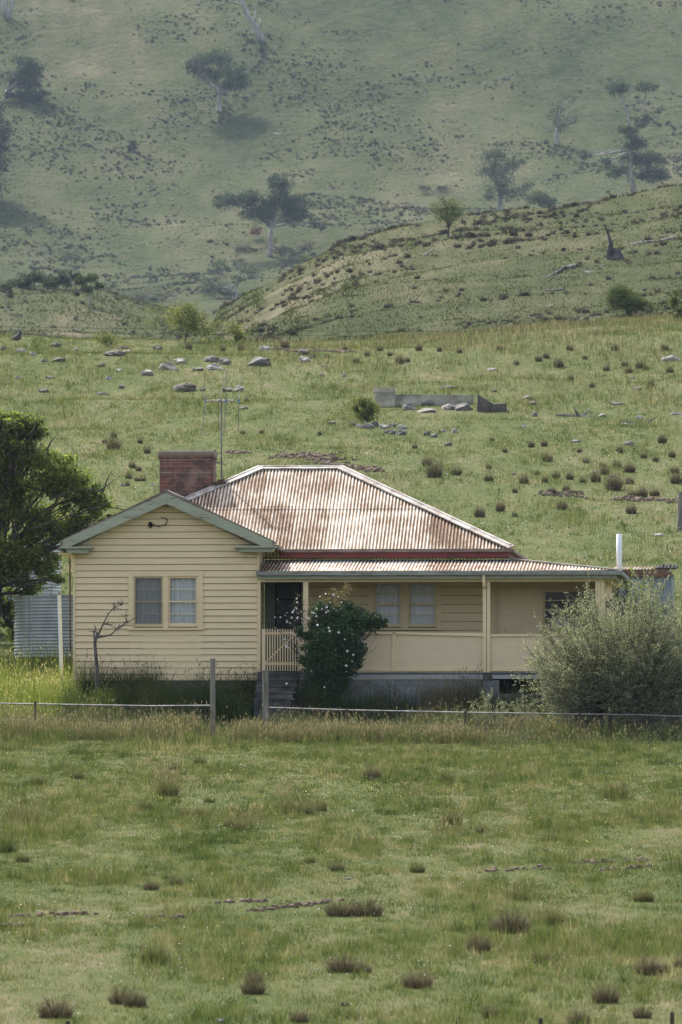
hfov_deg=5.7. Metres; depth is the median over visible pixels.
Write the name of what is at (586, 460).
tussock
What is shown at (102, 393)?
stone
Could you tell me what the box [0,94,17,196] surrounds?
gum tree
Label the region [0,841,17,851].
tussock
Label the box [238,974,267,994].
tussock
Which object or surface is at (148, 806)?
tussock
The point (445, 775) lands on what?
tussock
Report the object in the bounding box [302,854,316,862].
tussock
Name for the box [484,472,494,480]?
tussock
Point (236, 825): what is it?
tussock
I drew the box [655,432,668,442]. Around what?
tussock
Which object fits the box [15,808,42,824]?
tussock
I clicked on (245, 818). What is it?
weed patches
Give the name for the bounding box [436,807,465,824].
tussock
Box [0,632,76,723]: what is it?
long grass
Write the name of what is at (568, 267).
fallen log
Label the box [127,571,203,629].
window
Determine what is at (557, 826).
grass
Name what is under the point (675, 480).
tussock
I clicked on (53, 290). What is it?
tussock cover
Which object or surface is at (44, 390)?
stone
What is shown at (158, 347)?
stone
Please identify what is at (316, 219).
tussock cover
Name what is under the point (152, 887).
tussock
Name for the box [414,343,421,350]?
tussock
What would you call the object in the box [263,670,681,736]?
wire fence
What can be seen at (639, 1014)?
tussock
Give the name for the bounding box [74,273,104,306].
tree
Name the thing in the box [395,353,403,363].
tussock
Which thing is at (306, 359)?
stone
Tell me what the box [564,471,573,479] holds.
tussock
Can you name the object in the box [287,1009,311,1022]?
tussock
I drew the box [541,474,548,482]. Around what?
tussock
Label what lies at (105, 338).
shrub
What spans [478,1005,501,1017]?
tussock
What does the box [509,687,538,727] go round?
pale shrub
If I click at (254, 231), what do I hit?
dead foliage shrub
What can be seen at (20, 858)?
tussock
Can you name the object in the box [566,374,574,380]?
tussock
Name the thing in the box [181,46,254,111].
gum tree
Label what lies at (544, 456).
tussock
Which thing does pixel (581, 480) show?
tussock
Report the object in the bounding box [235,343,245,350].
tussock
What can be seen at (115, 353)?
stone
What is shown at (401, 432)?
stone
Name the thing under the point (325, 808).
tussock
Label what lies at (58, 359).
stone
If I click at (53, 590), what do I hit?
water tank
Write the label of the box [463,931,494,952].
tussock
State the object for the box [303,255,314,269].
shrub
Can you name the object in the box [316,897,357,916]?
tussock
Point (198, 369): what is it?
stone
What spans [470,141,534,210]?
gum tree
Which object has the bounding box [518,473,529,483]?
tussock
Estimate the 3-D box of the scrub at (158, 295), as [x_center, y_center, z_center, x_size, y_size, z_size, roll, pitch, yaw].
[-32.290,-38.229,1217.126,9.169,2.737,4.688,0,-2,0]
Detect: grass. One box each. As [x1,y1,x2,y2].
[0,284,208,337]
[0,313,681,691]
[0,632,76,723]
[0,695,681,748]
[0,713,681,1023]
[3,310,681,402]
[55,650,562,721]
[521,712,681,742]
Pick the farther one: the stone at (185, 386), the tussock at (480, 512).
the stone at (185, 386)
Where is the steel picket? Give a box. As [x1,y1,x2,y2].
[670,1012,673,1023]
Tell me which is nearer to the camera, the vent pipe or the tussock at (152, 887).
the tussock at (152, 887)
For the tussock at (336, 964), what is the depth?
76.92 m
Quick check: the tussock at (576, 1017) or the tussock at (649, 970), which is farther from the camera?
the tussock at (649, 970)
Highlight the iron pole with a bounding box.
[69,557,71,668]
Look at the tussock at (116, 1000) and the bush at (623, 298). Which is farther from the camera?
the bush at (623, 298)
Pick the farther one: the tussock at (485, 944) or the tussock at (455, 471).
the tussock at (455, 471)
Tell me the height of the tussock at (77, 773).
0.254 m
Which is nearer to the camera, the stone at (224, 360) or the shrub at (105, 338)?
the stone at (224, 360)
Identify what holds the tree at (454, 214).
on the hill
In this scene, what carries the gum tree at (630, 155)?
on the hillside
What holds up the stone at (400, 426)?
on the paddock
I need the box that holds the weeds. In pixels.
[493,727,681,746]
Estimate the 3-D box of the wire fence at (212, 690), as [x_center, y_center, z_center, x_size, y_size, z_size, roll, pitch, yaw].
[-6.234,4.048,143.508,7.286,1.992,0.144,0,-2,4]
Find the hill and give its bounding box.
[0,185,681,342]
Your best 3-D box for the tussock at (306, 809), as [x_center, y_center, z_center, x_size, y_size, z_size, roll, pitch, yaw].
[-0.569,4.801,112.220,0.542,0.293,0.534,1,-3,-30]
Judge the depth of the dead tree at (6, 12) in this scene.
1497.58 m
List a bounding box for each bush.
[6,269,44,288]
[40,270,72,288]
[66,270,87,287]
[125,139,137,151]
[267,582,387,710]
[505,565,681,736]
[523,189,557,207]
[601,283,657,315]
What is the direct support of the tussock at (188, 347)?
on the paddock
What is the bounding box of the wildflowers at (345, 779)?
[0,734,680,851]
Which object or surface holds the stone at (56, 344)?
on the paddock
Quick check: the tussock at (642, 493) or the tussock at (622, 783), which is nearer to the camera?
the tussock at (622, 783)
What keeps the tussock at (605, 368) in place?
on the paddock
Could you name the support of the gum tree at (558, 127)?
on the hillside
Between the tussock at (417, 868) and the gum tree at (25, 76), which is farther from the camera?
the gum tree at (25, 76)
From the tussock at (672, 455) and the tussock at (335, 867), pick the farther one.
the tussock at (672, 455)
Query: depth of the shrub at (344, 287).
454.12 m
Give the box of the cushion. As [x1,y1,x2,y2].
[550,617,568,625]
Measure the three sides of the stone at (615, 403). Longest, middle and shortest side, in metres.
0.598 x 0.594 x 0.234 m
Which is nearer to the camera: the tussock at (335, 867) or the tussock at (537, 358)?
the tussock at (335, 867)
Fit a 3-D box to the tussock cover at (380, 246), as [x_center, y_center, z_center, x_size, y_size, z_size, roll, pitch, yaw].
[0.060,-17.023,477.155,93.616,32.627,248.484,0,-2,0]
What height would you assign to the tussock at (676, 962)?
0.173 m
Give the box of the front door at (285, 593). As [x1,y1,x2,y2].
[265,582,302,672]
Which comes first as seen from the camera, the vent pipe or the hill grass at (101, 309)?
the vent pipe
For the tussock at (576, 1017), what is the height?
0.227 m
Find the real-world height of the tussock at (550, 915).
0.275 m
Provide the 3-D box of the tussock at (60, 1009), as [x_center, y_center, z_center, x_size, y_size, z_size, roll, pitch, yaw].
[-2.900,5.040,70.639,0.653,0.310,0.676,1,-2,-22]
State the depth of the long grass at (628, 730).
141.65 m
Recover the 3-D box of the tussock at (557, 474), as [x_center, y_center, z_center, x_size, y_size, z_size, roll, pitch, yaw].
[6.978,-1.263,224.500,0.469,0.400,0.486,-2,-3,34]
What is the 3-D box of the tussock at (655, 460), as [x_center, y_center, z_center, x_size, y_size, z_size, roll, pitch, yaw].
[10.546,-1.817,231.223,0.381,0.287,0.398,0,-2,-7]
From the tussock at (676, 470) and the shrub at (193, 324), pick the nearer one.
the tussock at (676, 470)
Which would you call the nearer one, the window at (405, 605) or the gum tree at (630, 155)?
the window at (405, 605)
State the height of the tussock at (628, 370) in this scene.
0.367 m
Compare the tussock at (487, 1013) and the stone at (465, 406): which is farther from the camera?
the stone at (465, 406)
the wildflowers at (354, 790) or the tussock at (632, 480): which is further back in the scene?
the tussock at (632, 480)
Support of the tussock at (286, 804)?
on the paddock
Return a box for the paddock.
[0,318,681,1023]
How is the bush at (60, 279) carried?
on the hill
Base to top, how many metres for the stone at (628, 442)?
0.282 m
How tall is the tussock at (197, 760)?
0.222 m
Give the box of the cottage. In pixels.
[57,450,633,717]
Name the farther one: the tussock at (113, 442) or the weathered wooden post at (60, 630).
the tussock at (113, 442)
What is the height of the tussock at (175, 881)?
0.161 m
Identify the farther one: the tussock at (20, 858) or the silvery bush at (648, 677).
the silvery bush at (648, 677)
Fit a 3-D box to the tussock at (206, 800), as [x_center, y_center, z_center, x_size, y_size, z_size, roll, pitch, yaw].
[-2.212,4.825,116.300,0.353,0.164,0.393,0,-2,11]
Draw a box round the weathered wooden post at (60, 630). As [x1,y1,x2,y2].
[57,592,62,681]
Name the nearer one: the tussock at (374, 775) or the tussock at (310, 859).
the tussock at (310, 859)
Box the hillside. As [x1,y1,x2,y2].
[0,0,681,315]
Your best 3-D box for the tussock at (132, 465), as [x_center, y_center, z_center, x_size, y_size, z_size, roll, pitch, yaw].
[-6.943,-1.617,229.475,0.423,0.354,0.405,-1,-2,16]
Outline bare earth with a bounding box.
[2,348,677,927]
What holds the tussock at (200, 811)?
on the paddock
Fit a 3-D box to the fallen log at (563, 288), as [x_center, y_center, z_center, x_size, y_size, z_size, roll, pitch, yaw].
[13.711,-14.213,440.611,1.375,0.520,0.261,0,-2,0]
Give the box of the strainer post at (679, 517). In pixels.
[676,492,681,529]
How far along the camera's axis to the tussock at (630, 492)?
217.62 m
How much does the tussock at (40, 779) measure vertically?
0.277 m
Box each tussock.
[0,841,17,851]
[1,804,30,822]
[10,850,32,861]
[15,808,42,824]
[26,773,46,784]
[33,990,80,1018]
[67,768,90,778]
[104,436,121,449]
[104,985,134,1004]
[108,431,118,437]
[120,985,152,1007]
[124,474,133,478]
[128,459,135,467]
[134,798,155,809]
[136,941,172,964]
[141,879,159,889]
[143,446,152,453]
[151,777,184,795]
[167,874,183,884]
[168,761,182,769]
[178,805,196,816]
[184,339,193,349]
[191,754,206,763]
[191,803,212,816]
[202,795,216,802]
[221,817,238,827]
[228,818,249,830]
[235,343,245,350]
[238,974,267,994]
[240,968,265,982]
[277,794,304,812]
[278,338,289,348]
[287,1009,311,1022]
[292,802,318,814]
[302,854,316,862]
[310,797,330,810]
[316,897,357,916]
[322,950,366,972]
[326,861,347,870]
[342,893,389,916]
[355,961,373,972]
[357,763,382,779]
[394,964,438,988]
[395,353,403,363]
[405,861,427,872]
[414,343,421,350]
[421,457,432,465]
[424,457,443,477]
[436,767,457,782]
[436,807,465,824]
[449,466,463,474]
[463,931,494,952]
[472,822,490,832]
[474,502,486,516]
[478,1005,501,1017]
[483,916,500,930]
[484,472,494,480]
[488,903,533,933]
[494,500,506,510]
[510,890,529,899]
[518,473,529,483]
[526,438,534,447]
[530,947,552,962]
[534,354,542,360]
[539,438,547,446]
[539,452,554,461]
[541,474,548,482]
[541,906,569,925]
[542,352,550,357]
[548,487,556,492]
[552,357,565,367]
[552,470,561,477]
[555,497,570,509]
[562,483,571,490]
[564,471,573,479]
[564,1005,593,1023]
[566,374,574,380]
[579,476,587,482]
[583,457,589,462]
[586,979,625,1003]
[589,469,602,481]
[599,464,611,474]
[601,780,631,798]
[602,363,609,370]
[603,468,625,490]
[614,779,627,787]
[616,444,623,452]
[620,461,640,472]
[624,366,633,372]
[624,475,634,483]
[625,502,637,513]
[627,490,636,495]
[629,886,658,901]
[629,1002,654,1018]
[631,953,667,975]
[633,359,645,367]
[635,484,648,496]
[640,452,648,457]
[648,486,660,495]
[652,456,659,461]
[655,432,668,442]
[656,961,672,972]
[660,342,669,349]
[663,809,680,818]
[664,365,673,372]
[667,449,676,457]
[667,469,681,483]
[668,464,681,472]
[671,955,681,967]
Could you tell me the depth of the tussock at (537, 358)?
283.04 m
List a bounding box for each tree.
[0,0,14,17]
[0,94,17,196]
[0,281,13,312]
[0,407,118,650]
[1,55,52,102]
[58,250,82,264]
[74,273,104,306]
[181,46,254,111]
[197,257,264,298]
[210,169,326,256]
[235,0,264,41]
[429,195,466,236]
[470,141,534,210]
[542,95,581,144]
[578,79,670,193]
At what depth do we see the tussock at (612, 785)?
117.42 m
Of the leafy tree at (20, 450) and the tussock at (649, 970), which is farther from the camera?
the leafy tree at (20, 450)
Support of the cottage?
on the paddock
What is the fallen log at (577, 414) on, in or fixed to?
on the paddock
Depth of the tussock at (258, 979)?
75.43 m
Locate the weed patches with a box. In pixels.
[0,715,679,968]
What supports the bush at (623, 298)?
on the hill
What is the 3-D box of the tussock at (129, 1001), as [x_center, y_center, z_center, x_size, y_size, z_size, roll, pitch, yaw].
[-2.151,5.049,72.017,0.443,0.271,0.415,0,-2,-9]
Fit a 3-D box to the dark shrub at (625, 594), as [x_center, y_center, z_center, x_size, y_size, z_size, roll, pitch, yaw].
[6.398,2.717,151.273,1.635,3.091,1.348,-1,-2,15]
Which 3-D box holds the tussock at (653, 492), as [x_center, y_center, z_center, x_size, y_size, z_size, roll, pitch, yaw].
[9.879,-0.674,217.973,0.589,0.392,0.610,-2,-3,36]
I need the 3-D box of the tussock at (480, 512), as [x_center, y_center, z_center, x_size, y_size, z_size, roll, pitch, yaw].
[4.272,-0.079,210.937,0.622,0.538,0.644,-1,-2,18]
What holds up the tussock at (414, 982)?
on the paddock
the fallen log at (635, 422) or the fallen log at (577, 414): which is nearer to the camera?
the fallen log at (635, 422)
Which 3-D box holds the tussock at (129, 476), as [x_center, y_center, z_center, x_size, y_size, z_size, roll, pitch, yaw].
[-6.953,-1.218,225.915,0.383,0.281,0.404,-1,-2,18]
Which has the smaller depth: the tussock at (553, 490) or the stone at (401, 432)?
the tussock at (553, 490)
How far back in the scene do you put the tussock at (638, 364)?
280.11 m
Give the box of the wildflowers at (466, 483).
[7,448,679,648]
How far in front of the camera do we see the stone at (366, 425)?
247.87 m
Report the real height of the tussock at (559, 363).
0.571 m
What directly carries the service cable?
on the cottage
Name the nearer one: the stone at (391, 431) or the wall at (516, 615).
the wall at (516, 615)
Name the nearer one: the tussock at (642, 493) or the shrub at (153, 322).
the tussock at (642, 493)
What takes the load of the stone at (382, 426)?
on the paddock
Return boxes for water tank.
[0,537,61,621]
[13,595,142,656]
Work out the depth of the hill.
487.84 m
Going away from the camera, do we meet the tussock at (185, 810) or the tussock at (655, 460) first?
the tussock at (185, 810)
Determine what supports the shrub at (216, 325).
on the hill
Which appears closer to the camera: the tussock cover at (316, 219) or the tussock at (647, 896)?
the tussock at (647, 896)
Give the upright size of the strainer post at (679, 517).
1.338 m
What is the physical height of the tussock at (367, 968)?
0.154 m
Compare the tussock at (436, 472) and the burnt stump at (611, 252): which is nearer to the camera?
the tussock at (436, 472)
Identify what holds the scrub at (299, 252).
on the hillside
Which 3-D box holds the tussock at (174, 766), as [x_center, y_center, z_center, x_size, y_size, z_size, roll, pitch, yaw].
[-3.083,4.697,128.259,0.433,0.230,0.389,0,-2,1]
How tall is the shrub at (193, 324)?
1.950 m
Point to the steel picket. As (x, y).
(671, 1017)
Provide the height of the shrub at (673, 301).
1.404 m
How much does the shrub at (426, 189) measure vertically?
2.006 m
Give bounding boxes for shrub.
[90,599,137,696]
[91,330,121,345]
[137,301,189,334]
[164,300,218,341]
[203,318,228,335]
[223,320,249,343]
[242,287,268,310]
[249,225,261,238]
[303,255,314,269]
[315,281,351,295]
[347,394,381,422]
[418,184,453,192]
[444,706,465,729]
[467,687,508,735]
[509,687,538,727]
[539,716,574,731]
[606,566,669,684]
[667,290,681,319]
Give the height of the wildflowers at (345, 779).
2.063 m
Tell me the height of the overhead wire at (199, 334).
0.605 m
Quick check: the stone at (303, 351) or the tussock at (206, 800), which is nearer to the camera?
the tussock at (206, 800)
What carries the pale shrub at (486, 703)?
on the paddock
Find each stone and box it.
[38,388,49,392]
[50,342,60,346]
[52,357,64,361]
[95,392,107,394]
[104,350,124,355]
[141,369,153,375]
[153,345,161,349]
[158,361,177,369]
[172,382,195,391]
[174,358,186,363]
[192,367,203,370]
[203,355,218,361]
[206,363,223,369]
[219,357,230,364]
[221,387,233,391]
[232,385,243,391]
[248,356,270,365]
[257,345,270,350]
[297,349,309,354]
[299,356,309,361]
[361,422,374,428]
[379,424,388,428]
[388,429,395,433]
[395,429,405,434]
[396,424,406,428]
[402,403,416,409]
[417,408,435,412]
[421,400,433,405]
[439,385,456,388]
[441,404,454,409]
[453,402,472,410]
[609,402,623,404]
[624,441,633,445]
[671,411,681,414]
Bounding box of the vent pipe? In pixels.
[616,534,621,582]
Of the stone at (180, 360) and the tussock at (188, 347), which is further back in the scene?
the tussock at (188, 347)
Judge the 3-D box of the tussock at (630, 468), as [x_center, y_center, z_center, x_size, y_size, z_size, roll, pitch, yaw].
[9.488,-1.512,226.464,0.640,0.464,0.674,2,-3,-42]
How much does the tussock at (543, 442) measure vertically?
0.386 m
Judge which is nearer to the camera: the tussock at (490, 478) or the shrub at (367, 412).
the tussock at (490, 478)
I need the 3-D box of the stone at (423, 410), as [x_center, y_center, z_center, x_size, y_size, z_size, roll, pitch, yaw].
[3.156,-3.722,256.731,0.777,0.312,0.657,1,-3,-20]
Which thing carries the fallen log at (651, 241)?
on the hill
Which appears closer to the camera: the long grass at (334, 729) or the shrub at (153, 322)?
the long grass at (334, 729)
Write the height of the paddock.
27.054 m
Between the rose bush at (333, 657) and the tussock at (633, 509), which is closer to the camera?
the rose bush at (333, 657)
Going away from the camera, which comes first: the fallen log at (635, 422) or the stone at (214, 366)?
the fallen log at (635, 422)
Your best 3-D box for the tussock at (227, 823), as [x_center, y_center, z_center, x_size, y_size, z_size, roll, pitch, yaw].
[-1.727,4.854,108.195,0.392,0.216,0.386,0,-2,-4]
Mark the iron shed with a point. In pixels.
(662, 570)
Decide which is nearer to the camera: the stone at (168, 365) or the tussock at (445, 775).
the tussock at (445, 775)
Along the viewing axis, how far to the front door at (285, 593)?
151.30 m
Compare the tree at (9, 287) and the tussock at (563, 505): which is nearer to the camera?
the tussock at (563, 505)
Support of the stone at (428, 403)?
on the paddock
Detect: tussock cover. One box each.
[0,0,681,302]
[0,183,681,341]
[0,283,207,335]
[329,201,591,251]
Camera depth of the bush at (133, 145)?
1405.23 m
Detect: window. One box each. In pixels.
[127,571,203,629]
[368,582,441,629]
[540,588,594,632]
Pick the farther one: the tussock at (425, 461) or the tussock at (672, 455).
the tussock at (672, 455)
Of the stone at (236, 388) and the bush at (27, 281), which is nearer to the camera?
the stone at (236, 388)
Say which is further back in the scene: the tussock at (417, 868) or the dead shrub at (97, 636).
the dead shrub at (97, 636)
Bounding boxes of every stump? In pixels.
[11,329,20,339]
[606,227,623,259]
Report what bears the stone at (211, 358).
on the paddock
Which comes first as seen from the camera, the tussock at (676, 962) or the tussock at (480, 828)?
the tussock at (676, 962)
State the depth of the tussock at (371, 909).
86.75 m
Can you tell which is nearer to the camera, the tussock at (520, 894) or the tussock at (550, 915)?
the tussock at (550, 915)
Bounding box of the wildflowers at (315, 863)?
[0,763,671,1017]
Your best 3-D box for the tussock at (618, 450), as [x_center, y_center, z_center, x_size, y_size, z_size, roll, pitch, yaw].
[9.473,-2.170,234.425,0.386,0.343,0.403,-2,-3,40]
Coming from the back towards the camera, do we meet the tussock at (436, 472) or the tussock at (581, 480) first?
the tussock at (436, 472)
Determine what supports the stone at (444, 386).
on the paddock
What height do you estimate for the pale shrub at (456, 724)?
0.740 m
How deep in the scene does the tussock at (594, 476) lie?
223.09 m
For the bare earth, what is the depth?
216.18 m
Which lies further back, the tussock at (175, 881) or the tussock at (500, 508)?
the tussock at (500, 508)
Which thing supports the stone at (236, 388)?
on the paddock
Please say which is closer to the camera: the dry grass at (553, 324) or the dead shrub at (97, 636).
the dead shrub at (97, 636)
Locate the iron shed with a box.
[614,564,677,636]
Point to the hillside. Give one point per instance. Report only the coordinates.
(404, 22)
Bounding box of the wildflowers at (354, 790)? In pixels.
[279,780,429,796]
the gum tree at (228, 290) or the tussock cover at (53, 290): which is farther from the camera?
the gum tree at (228, 290)
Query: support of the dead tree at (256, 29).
on the hillside
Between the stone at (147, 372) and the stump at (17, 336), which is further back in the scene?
the stump at (17, 336)
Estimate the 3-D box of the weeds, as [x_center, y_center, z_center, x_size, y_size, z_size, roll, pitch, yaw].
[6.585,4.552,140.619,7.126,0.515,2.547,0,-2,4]
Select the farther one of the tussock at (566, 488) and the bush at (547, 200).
the bush at (547, 200)
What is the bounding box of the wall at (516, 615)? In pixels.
[498,587,542,671]
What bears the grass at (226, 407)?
on the paddock
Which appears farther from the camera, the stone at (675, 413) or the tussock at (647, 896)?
the stone at (675, 413)
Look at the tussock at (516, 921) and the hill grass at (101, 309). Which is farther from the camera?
the hill grass at (101, 309)
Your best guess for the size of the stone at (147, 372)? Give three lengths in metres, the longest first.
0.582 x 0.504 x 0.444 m
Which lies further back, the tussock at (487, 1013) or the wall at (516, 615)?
the wall at (516, 615)
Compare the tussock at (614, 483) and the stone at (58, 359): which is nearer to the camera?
the tussock at (614, 483)
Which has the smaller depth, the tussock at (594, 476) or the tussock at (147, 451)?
the tussock at (594, 476)
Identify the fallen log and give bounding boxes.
[534,264,576,278]
[546,286,565,290]
[556,407,596,416]
[620,416,656,422]
[628,233,675,244]
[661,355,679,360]
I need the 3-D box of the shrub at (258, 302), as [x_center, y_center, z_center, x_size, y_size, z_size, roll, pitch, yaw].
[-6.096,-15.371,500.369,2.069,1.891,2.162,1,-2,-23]
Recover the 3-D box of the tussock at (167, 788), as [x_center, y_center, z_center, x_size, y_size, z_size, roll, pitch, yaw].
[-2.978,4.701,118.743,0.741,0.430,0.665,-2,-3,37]
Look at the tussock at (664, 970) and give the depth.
76.89 m
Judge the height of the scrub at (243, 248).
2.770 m
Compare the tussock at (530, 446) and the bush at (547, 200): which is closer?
the tussock at (530, 446)
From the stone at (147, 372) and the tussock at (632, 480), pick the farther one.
the stone at (147, 372)
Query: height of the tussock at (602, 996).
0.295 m
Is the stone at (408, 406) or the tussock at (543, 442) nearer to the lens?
the tussock at (543, 442)
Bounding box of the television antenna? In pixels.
[202,368,240,478]
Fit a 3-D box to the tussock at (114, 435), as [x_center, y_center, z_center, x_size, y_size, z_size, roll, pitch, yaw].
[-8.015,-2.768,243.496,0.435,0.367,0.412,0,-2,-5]
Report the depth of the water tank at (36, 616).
159.42 m
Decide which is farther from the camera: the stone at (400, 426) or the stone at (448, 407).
the stone at (448, 407)
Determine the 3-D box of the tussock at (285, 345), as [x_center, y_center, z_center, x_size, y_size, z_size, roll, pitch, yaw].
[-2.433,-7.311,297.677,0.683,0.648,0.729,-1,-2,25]
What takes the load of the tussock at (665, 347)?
on the paddock
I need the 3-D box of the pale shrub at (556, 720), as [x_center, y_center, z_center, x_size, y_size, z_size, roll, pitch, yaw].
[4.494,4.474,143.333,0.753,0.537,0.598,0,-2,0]
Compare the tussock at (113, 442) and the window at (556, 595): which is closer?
the window at (556, 595)
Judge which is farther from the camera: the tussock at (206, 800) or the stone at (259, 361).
the stone at (259, 361)
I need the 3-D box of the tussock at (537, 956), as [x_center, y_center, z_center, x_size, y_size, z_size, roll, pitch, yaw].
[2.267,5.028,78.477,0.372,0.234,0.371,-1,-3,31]
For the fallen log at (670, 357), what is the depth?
281.45 m
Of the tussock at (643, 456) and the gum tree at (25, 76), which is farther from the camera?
the gum tree at (25, 76)
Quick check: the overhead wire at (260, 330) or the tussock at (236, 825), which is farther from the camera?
the overhead wire at (260, 330)
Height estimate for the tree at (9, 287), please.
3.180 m
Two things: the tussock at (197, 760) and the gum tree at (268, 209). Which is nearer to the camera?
the tussock at (197, 760)
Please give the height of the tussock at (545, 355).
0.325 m
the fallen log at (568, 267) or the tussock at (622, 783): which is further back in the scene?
the fallen log at (568, 267)
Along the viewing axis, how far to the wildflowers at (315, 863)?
95.65 m
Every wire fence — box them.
[0,658,215,735]
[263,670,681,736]
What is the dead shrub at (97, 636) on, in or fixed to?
on the paddock
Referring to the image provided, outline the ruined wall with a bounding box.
[374,388,473,406]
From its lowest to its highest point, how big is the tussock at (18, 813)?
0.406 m
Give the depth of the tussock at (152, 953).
78.38 m
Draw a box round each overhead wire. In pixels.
[0,326,470,331]
[27,331,315,335]
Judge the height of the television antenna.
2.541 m
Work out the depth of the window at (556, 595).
151.41 m
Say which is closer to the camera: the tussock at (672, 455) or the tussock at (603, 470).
the tussock at (603, 470)
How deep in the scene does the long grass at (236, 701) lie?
148.21 m
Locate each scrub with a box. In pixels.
[132,288,181,301]
[233,244,257,252]
[266,241,317,259]
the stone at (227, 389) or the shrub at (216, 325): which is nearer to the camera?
the stone at (227, 389)
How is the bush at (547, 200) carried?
on the hillside
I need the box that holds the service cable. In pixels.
[1,479,166,518]
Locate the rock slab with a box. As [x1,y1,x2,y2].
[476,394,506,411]
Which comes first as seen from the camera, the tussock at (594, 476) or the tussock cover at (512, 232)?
the tussock at (594, 476)
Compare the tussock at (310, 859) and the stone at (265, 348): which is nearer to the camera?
the tussock at (310, 859)
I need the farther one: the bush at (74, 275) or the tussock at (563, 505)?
the bush at (74, 275)
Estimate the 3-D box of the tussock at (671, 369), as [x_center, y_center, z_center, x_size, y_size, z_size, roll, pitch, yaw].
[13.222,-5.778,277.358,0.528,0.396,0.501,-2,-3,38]
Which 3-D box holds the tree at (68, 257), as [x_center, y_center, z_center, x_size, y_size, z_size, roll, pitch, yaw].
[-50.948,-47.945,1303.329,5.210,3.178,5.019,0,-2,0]
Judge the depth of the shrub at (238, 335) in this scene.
310.27 m
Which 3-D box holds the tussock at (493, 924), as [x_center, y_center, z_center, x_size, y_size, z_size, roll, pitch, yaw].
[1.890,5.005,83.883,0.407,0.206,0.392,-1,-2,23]
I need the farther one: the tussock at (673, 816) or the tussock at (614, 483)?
the tussock at (614, 483)

